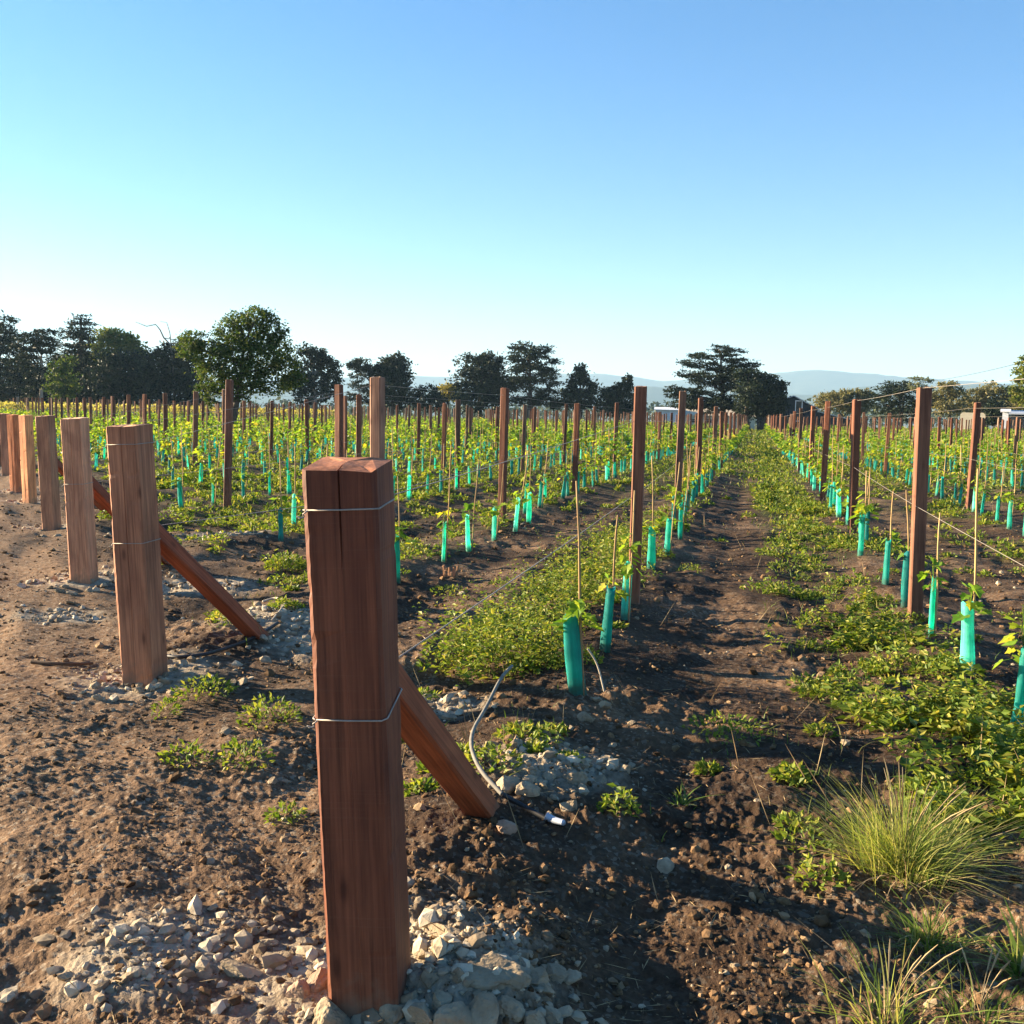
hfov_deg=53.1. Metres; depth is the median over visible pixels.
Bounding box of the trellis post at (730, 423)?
[729,412,731,456]
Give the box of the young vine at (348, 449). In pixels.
[347,429,350,455]
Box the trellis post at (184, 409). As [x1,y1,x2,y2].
[183,401,184,420]
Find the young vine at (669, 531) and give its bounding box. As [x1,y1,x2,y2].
[659,462,681,555]
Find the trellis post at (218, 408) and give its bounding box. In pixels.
[217,403,219,422]
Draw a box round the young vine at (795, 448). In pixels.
[794,438,803,467]
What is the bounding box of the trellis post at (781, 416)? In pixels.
[779,414,782,448]
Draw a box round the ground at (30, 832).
[0,416,1023,1023]
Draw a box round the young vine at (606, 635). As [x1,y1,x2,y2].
[598,515,631,652]
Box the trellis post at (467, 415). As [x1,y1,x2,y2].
[465,405,468,454]
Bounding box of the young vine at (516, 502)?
[509,447,528,531]
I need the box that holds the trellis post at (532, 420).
[532,409,533,443]
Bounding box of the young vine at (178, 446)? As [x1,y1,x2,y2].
[175,417,182,455]
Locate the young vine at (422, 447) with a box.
[420,435,427,458]
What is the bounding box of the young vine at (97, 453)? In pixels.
[91,427,101,468]
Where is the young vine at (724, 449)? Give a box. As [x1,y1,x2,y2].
[723,434,727,462]
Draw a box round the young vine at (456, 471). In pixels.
[451,428,464,489]
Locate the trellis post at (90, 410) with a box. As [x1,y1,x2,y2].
[89,397,92,435]
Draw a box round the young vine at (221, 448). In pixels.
[218,434,233,481]
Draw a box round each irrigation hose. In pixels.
[167,621,278,658]
[262,597,285,619]
[469,665,565,825]
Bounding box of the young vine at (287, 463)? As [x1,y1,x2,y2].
[284,431,293,473]
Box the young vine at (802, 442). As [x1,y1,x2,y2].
[799,439,807,467]
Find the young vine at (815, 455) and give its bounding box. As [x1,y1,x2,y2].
[808,442,821,470]
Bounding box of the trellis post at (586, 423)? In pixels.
[585,410,587,445]
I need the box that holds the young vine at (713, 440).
[709,434,717,480]
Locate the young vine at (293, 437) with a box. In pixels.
[287,428,296,462]
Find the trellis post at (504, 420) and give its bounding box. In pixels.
[498,388,508,521]
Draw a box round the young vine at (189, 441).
[182,428,192,468]
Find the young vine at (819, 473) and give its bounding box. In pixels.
[816,456,828,493]
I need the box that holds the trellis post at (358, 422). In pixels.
[356,395,361,456]
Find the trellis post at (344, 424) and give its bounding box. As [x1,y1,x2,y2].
[343,396,346,456]
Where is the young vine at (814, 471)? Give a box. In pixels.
[812,436,819,490]
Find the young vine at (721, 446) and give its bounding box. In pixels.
[717,431,725,469]
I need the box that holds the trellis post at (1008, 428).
[1007,418,1010,455]
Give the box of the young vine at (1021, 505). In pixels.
[1019,503,1023,535]
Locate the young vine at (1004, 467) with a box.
[997,452,1009,486]
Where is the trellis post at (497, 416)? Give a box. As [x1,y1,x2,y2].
[494,406,499,460]
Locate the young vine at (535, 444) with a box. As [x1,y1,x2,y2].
[531,429,539,471]
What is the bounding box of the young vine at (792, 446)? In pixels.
[791,433,795,463]
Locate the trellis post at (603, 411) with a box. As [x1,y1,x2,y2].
[602,410,604,443]
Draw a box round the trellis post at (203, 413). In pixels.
[201,401,204,441]
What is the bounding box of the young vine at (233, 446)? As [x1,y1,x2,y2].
[232,425,235,457]
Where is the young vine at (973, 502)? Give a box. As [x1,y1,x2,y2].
[970,457,982,511]
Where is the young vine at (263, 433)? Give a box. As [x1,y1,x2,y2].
[256,421,267,443]
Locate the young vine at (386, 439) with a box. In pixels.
[385,424,390,458]
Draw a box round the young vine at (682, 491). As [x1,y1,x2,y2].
[681,463,686,505]
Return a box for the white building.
[654,407,677,425]
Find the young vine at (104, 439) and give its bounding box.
[100,418,108,452]
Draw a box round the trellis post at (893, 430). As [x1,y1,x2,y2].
[891,417,895,457]
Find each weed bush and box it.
[149,696,183,719]
[157,739,213,768]
[170,672,239,701]
[214,734,275,771]
[235,691,302,729]
[263,549,306,572]
[263,799,307,825]
[430,584,467,594]
[676,562,704,573]
[681,709,770,745]
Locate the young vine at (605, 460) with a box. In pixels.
[602,449,612,479]
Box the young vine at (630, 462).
[627,452,631,471]
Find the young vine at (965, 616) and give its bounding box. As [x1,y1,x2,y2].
[951,469,992,674]
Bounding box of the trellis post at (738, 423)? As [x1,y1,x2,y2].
[737,413,738,433]
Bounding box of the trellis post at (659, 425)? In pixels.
[657,412,660,459]
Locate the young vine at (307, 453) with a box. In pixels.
[302,434,310,461]
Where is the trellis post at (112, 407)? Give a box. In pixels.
[111,396,113,425]
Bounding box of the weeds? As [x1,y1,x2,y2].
[12,413,1023,900]
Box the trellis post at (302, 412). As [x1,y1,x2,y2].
[301,404,303,428]
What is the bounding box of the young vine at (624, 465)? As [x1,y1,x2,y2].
[620,442,629,472]
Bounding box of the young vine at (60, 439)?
[57,425,61,449]
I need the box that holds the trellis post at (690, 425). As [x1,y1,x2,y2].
[689,414,691,445]
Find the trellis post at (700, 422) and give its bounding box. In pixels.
[696,398,703,495]
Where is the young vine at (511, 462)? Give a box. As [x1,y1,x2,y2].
[508,435,517,475]
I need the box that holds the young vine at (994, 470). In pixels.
[989,447,1002,484]
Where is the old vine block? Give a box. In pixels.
[0,400,348,418]
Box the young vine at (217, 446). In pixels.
[214,424,218,459]
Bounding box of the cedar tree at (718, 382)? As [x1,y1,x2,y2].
[662,343,763,420]
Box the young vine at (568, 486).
[566,435,573,495]
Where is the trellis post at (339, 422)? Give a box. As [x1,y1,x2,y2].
[335,384,342,456]
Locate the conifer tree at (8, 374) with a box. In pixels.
[0,309,57,408]
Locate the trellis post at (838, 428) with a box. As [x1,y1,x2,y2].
[836,414,839,443]
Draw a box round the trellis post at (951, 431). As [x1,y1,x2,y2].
[949,418,952,457]
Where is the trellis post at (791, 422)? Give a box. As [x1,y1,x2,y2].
[789,414,792,440]
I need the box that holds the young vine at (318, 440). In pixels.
[313,425,321,457]
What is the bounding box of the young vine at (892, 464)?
[889,441,896,477]
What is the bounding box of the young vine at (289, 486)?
[287,446,296,493]
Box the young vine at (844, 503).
[840,494,848,506]
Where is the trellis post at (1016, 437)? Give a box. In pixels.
[1012,417,1019,470]
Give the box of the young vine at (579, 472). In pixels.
[577,449,586,493]
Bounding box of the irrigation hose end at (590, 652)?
[587,648,604,691]
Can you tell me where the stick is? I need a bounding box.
[30,660,92,665]
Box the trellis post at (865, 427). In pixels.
[864,416,866,447]
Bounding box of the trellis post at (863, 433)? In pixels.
[861,412,865,464]
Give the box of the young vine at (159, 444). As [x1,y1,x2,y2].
[154,428,162,456]
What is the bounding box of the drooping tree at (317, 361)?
[280,341,344,410]
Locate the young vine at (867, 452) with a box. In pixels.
[865,432,870,467]
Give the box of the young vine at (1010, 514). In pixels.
[1003,468,1017,529]
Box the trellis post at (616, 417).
[612,403,618,477]
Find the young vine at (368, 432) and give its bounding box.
[365,424,369,451]
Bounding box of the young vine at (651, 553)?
[642,456,662,568]
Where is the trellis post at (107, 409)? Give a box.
[107,399,108,420]
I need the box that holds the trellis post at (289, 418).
[288,402,291,445]
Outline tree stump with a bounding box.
[442,565,458,578]
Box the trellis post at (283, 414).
[283,404,284,425]
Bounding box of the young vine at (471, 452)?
[466,438,474,484]
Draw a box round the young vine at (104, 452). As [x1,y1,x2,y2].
[97,416,108,458]
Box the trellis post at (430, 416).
[429,405,431,450]
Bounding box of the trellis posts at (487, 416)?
[9,397,1021,435]
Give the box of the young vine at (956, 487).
[950,446,963,504]
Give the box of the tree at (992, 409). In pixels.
[982,398,1008,428]
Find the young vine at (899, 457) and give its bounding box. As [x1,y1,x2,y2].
[895,438,903,478]
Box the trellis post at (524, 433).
[520,405,526,473]
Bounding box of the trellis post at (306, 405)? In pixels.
[304,399,308,461]
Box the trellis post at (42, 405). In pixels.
[42,398,43,414]
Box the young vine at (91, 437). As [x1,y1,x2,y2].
[90,426,95,452]
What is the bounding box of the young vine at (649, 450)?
[648,430,651,462]
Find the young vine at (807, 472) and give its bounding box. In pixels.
[803,444,814,481]
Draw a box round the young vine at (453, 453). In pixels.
[449,447,454,466]
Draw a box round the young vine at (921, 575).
[917,513,949,636]
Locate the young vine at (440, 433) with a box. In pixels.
[438,424,441,450]
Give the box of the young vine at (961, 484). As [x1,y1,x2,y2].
[952,461,967,506]
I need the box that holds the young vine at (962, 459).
[958,438,965,474]
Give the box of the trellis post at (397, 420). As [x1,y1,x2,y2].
[396,405,397,447]
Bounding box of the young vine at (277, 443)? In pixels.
[275,426,279,454]
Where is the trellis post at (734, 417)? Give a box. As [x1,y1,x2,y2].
[733,413,735,434]
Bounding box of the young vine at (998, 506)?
[994,463,1005,522]
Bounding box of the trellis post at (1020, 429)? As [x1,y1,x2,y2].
[1019,419,1021,441]
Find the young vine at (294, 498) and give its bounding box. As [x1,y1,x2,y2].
[291,446,302,526]
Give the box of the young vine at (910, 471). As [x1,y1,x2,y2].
[905,446,913,484]
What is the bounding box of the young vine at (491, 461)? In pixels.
[486,445,496,480]
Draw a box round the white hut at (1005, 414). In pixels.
[1000,409,1010,428]
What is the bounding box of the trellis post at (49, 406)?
[49,398,50,414]
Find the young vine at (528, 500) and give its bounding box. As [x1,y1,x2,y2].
[522,451,539,523]
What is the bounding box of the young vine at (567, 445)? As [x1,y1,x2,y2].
[562,433,570,462]
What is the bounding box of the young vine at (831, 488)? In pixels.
[822,438,834,511]
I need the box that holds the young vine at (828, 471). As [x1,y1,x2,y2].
[826,447,836,499]
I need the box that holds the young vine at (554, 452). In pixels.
[550,438,557,465]
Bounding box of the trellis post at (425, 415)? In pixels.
[424,407,425,424]
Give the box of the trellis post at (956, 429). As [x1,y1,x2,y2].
[955,419,957,445]
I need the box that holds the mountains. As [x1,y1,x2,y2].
[18,370,1013,394]
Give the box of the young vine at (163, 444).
[158,429,165,463]
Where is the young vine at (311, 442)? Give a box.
[309,430,312,450]
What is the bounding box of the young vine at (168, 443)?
[163,424,174,473]
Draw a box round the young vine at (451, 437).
[448,424,454,456]
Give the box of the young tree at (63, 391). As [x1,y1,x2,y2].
[41,354,83,404]
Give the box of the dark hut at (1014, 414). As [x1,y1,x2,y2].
[1009,410,1023,429]
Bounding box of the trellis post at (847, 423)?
[847,416,848,433]
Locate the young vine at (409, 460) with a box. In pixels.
[403,436,414,473]
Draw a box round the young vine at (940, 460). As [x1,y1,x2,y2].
[933,441,946,495]
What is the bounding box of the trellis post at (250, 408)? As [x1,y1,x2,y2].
[249,401,251,429]
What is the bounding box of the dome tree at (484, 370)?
[444,349,517,418]
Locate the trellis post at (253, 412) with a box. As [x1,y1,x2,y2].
[252,403,253,431]
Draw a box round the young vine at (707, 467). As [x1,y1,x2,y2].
[703,432,710,487]
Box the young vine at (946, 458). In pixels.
[942,447,948,469]
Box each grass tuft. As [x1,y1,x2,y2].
[663,780,723,808]
[723,759,1023,950]
[754,916,1017,1023]
[841,872,1023,982]
[847,937,1023,1023]
[927,896,1023,1004]
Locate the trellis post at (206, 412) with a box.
[206,405,208,422]
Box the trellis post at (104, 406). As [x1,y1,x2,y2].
[102,397,105,442]
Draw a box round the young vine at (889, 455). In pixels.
[884,438,893,474]
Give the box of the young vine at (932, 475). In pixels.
[928,455,940,493]
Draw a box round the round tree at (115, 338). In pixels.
[86,326,154,392]
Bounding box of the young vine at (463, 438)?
[461,428,466,454]
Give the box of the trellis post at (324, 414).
[324,405,325,424]
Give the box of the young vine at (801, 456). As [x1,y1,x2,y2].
[798,444,804,473]
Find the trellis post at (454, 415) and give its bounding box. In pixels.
[453,408,454,425]
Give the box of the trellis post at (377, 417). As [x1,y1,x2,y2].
[370,377,384,458]
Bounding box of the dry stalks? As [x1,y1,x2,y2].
[59,460,1023,899]
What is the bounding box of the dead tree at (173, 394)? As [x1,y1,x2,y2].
[136,321,177,398]
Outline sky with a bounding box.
[0,0,1023,384]
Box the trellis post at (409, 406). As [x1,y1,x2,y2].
[407,405,410,441]
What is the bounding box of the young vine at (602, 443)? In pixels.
[600,432,603,454]
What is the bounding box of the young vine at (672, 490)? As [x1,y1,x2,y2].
[666,484,681,527]
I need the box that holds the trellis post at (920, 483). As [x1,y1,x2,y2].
[907,387,931,621]
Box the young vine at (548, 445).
[546,429,554,468]
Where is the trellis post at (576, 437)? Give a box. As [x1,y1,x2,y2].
[572,403,579,492]
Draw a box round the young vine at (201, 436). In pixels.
[198,420,205,448]
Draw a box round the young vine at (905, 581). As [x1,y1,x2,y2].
[897,490,927,607]
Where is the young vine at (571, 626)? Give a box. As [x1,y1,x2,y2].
[548,481,604,696]
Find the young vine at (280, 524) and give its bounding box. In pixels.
[270,454,291,541]
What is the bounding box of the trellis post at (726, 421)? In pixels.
[723,412,727,450]
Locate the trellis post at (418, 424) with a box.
[417,403,420,460]
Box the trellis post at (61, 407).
[60,398,62,417]
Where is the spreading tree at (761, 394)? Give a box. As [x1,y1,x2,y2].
[729,367,792,429]
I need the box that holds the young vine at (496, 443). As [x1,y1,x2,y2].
[491,427,499,461]
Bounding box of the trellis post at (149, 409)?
[148,399,150,421]
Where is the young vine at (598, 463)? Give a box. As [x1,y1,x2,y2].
[592,432,603,482]
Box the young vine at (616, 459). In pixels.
[612,433,621,477]
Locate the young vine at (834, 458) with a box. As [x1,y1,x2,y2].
[828,450,841,489]
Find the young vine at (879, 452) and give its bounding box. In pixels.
[876,445,884,473]
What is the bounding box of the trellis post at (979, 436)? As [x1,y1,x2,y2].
[976,417,980,462]
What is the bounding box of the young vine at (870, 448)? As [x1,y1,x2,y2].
[865,444,873,467]
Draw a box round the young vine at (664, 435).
[663,432,666,455]
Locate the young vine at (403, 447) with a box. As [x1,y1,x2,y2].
[398,425,407,461]
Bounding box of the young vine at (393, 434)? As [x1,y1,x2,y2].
[390,427,397,443]
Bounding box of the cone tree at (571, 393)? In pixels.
[550,362,608,418]
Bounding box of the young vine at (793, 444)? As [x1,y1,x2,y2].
[790,437,795,465]
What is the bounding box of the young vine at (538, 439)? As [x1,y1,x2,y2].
[537,425,541,453]
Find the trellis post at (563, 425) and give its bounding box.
[562,410,564,449]
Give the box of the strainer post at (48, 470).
[35,415,60,530]
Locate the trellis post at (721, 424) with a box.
[719,411,722,467]
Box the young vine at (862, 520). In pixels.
[848,471,869,555]
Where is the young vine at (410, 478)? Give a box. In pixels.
[407,452,415,499]
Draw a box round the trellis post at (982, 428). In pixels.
[981,418,983,451]
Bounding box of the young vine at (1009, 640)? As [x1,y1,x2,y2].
[992,605,1023,727]
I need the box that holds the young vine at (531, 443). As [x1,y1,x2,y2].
[528,432,533,455]
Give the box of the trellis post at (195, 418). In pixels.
[192,391,198,467]
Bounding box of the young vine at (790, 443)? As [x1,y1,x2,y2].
[787,436,791,460]
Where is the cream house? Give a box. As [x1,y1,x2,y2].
[685,408,755,428]
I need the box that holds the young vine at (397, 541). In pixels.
[394,476,418,583]
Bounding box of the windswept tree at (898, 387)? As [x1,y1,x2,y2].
[864,380,933,426]
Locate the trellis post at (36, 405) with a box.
[35,398,36,415]
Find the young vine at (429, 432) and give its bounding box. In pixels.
[428,428,434,458]
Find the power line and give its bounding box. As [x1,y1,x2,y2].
[920,364,1014,382]
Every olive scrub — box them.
[810,387,883,416]
[955,379,1023,430]
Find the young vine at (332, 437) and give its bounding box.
[329,424,334,454]
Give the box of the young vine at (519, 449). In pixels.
[513,431,522,474]
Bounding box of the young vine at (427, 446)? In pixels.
[418,440,430,470]
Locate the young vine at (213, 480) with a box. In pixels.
[209,438,221,504]
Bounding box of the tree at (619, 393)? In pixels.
[588,373,647,422]
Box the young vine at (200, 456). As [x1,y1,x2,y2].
[193,445,207,482]
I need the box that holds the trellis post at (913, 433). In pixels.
[912,417,914,458]
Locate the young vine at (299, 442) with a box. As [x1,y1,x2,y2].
[294,426,307,469]
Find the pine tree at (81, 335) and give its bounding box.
[32,312,114,405]
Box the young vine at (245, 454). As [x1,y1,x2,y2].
[242,425,248,457]
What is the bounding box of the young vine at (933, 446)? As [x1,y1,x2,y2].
[930,445,936,467]
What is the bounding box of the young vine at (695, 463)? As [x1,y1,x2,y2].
[691,439,700,491]
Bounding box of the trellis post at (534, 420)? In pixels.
[532,407,536,454]
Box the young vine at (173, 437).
[169,424,175,447]
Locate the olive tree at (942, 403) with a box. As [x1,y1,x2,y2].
[931,380,972,426]
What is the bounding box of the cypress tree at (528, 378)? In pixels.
[490,340,565,419]
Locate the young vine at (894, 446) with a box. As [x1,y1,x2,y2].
[888,437,897,474]
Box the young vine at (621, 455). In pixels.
[617,436,626,473]
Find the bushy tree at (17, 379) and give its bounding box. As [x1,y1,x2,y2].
[0,352,75,402]
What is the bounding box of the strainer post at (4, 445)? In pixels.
[0,413,10,475]
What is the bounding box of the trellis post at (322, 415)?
[321,405,322,430]
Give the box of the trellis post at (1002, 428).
[1002,420,1003,439]
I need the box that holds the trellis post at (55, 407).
[55,398,56,417]
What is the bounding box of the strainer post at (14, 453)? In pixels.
[6,414,21,492]
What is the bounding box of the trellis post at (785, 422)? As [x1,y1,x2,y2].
[784,416,786,439]
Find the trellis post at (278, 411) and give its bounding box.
[278,403,279,419]
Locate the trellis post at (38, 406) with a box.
[38,398,39,415]
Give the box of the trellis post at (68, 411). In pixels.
[67,397,69,417]
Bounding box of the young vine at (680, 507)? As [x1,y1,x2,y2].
[675,443,691,539]
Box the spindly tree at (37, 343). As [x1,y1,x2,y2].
[5,327,63,402]
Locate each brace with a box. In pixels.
[58,459,110,517]
[92,476,169,564]
[159,523,269,638]
[399,663,499,817]
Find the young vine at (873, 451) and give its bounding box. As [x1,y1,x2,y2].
[872,436,881,471]
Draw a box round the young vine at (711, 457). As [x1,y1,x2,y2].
[705,445,714,486]
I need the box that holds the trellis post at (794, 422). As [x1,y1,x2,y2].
[791,411,795,462]
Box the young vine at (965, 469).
[960,445,969,475]
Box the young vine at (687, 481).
[682,435,692,509]
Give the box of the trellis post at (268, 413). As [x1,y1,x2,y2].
[267,403,269,425]
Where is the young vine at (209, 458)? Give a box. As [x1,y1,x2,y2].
[205,428,215,469]
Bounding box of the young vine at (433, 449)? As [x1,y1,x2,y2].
[431,433,438,468]
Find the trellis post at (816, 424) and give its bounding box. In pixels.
[815,417,817,434]
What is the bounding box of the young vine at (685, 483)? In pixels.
[681,462,693,515]
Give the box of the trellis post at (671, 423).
[670,413,672,441]
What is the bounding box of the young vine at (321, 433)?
[315,423,324,458]
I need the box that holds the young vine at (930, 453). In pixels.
[929,439,934,466]
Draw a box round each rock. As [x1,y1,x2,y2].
[54,589,65,591]
[57,972,73,980]
[65,590,77,594]
[73,880,84,884]
[85,587,93,591]
[91,678,103,682]
[91,694,102,699]
[104,984,116,992]
[108,669,117,673]
[118,971,132,984]
[130,936,141,940]
[132,687,145,692]
[140,966,155,977]
[160,956,176,966]
[166,690,175,695]
[176,976,187,982]
[181,671,195,677]
[183,949,192,958]
[196,967,212,978]
[206,858,214,864]
[211,942,224,952]
[220,726,232,734]
[220,933,233,942]
[220,958,264,977]
[237,677,247,685]
[251,926,264,934]
[257,938,278,946]
[267,776,277,784]
[273,951,293,962]
[286,979,309,999]
[289,928,300,934]
[296,937,311,944]
[298,776,305,780]
[308,967,327,992]
[312,996,349,1023]
[350,1014,373,1023]
[379,1004,404,1023]
[400,990,418,1004]
[407,1002,433,1023]
[415,948,426,958]
[420,971,438,988]
[428,923,460,936]
[432,989,452,1011]
[433,1001,471,1023]
[452,967,464,983]
[464,951,530,990]
[469,992,498,1023]
[496,775,519,793]
[496,819,516,834]
[498,995,525,1022]
[504,971,523,990]
[506,738,522,748]
[506,757,515,762]
[515,781,540,796]
[517,960,533,969]
[523,1010,545,1023]
[526,766,536,771]
[528,770,535,775]
[530,966,549,985]
[537,983,553,996]
[540,783,547,788]
[542,771,557,779]
[545,1005,560,1023]
[546,963,567,983]
[550,794,556,799]
[556,753,566,761]
[558,1005,572,1017]
[559,800,577,811]
[562,771,589,786]
[564,969,581,984]
[570,1010,586,1022]
[577,711,594,722]
[582,746,590,751]
[591,697,602,701]
[593,774,606,783]
[598,700,611,708]
[601,754,611,760]
[603,945,608,951]
[618,764,630,773]
[627,720,636,724]
[719,968,729,974]
[724,864,731,869]
[730,963,740,967]
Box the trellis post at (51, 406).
[51,398,52,414]
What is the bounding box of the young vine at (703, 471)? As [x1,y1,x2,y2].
[701,439,710,493]
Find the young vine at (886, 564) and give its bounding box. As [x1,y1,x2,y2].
[881,491,904,584]
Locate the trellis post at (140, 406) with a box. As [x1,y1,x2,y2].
[139,399,141,420]
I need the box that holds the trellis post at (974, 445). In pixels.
[965,402,980,509]
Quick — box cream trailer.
[960,412,984,430]
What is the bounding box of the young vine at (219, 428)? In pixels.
[218,425,221,451]
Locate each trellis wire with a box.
[56,394,600,423]
[90,392,647,429]
[98,431,631,481]
[100,429,597,459]
[153,385,689,441]
[163,430,693,524]
[394,420,723,494]
[399,452,696,657]
[779,379,1020,416]
[803,444,1023,565]
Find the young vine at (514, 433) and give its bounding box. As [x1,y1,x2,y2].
[513,424,520,456]
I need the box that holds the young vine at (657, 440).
[655,432,660,460]
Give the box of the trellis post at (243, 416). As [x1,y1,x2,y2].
[242,401,245,450]
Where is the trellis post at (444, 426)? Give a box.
[441,403,446,470]
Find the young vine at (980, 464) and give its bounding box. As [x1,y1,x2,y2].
[976,462,984,477]
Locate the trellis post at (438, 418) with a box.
[437,407,439,441]
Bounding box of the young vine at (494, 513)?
[484,464,506,540]
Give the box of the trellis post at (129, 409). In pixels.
[127,395,130,424]
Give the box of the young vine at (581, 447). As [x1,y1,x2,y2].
[579,429,586,458]
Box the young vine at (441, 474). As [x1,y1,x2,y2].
[434,457,446,492]
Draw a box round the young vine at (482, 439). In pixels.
[477,438,485,461]
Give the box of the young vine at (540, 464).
[537,433,543,469]
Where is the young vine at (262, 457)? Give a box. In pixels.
[257,426,264,463]
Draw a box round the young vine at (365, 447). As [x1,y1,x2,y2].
[361,435,369,456]
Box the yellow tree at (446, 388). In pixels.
[435,382,460,407]
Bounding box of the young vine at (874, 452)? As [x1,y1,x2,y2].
[871,435,878,470]
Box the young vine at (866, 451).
[862,432,867,467]
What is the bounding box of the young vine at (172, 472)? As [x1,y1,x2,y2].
[168,439,178,488]
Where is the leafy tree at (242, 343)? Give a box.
[172,304,308,427]
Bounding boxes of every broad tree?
[342,357,387,404]
[363,350,421,416]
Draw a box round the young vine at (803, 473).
[800,443,805,478]
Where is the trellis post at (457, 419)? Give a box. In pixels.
[454,400,460,488]
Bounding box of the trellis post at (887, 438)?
[883,413,891,476]
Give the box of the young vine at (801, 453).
[798,438,807,472]
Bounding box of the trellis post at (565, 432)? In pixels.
[562,404,567,464]
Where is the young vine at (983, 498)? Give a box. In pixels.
[978,442,990,515]
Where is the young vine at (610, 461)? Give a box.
[605,431,613,478]
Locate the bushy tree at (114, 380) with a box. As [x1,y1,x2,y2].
[75,344,169,408]
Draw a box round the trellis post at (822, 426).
[822,416,823,446]
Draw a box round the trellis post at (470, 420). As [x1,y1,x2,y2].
[469,407,471,440]
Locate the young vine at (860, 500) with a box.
[852,473,871,536]
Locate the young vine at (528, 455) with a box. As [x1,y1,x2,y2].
[525,434,531,469]
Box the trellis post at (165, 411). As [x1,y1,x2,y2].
[163,393,167,463]
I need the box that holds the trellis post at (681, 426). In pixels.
[675,391,685,524]
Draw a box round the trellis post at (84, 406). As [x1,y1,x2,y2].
[83,398,86,416]
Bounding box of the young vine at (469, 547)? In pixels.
[461,460,478,551]
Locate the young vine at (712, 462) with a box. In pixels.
[706,444,715,481]
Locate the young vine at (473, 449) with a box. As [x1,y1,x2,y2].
[469,428,477,462]
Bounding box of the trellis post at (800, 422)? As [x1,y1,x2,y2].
[797,408,802,470]
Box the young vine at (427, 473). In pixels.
[419,434,436,493]
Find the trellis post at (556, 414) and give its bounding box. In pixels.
[555,410,557,443]
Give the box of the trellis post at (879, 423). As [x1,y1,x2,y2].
[877,417,880,450]
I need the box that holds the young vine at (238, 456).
[235,439,248,477]
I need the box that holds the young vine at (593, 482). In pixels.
[589,435,597,486]
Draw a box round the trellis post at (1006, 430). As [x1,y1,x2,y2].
[1005,421,1007,442]
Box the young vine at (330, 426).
[328,422,334,450]
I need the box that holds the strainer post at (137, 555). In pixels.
[102,424,167,686]
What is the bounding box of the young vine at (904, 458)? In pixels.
[903,439,911,482]
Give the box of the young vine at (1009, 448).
[1003,445,1011,469]
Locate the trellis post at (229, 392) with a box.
[223,379,233,508]
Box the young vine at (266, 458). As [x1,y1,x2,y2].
[258,432,268,478]
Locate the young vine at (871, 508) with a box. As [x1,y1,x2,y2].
[857,468,879,541]
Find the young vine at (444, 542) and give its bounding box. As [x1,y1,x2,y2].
[436,445,451,562]
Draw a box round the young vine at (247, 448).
[243,427,248,465]
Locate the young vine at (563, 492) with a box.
[557,451,569,498]
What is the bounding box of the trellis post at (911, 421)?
[909,417,912,438]
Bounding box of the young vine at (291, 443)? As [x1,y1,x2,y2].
[287,432,293,453]
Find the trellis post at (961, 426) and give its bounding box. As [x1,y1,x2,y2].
[960,418,962,442]
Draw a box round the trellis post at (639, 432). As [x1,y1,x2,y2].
[629,386,646,604]
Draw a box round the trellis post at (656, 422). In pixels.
[655,412,657,442]
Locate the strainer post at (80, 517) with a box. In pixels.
[60,417,98,583]
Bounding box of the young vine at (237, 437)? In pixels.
[234,429,241,452]
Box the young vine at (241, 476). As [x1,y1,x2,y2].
[235,442,251,497]
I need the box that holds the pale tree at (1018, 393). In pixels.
[1003,355,1023,407]
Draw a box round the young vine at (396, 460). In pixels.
[393,440,401,470]
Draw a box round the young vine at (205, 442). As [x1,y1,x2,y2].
[202,431,208,453]
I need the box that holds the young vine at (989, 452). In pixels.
[980,440,993,481]
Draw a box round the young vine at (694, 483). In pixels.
[690,447,699,506]
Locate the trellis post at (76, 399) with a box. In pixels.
[75,397,78,417]
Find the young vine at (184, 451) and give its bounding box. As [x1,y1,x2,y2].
[178,420,187,461]
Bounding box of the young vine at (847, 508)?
[844,486,858,524]
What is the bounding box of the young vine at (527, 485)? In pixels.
[520,445,535,513]
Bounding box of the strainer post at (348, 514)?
[297,456,410,1019]
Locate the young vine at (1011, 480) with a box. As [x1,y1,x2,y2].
[1007,442,1017,488]
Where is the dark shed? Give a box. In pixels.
[757,395,849,430]
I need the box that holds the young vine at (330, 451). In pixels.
[329,444,333,456]
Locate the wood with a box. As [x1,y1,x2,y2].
[71,388,1010,428]
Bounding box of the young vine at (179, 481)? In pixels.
[170,426,188,507]
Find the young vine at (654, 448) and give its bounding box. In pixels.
[649,437,657,460]
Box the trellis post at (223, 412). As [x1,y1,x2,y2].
[222,389,224,459]
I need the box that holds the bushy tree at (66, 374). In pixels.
[37,350,122,400]
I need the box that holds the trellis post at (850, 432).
[848,415,851,458]
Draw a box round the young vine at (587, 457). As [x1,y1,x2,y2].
[578,447,591,487]
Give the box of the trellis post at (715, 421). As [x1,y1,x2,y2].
[711,406,717,479]
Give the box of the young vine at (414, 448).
[412,434,418,459]
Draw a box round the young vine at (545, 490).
[542,472,553,497]
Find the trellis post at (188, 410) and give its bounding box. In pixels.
[186,401,189,433]
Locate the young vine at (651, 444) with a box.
[646,433,653,459]
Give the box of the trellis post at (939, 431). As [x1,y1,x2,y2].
[936,417,940,468]
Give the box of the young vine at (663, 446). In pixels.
[661,431,664,458]
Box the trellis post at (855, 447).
[848,399,861,533]
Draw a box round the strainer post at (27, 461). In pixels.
[18,415,36,503]
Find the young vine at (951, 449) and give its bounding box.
[947,444,954,472]
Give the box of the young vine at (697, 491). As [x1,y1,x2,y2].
[692,448,703,496]
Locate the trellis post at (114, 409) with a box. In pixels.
[114,400,115,424]
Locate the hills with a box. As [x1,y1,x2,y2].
[154,384,1023,428]
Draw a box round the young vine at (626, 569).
[615,490,641,620]
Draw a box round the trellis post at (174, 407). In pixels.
[173,401,175,437]

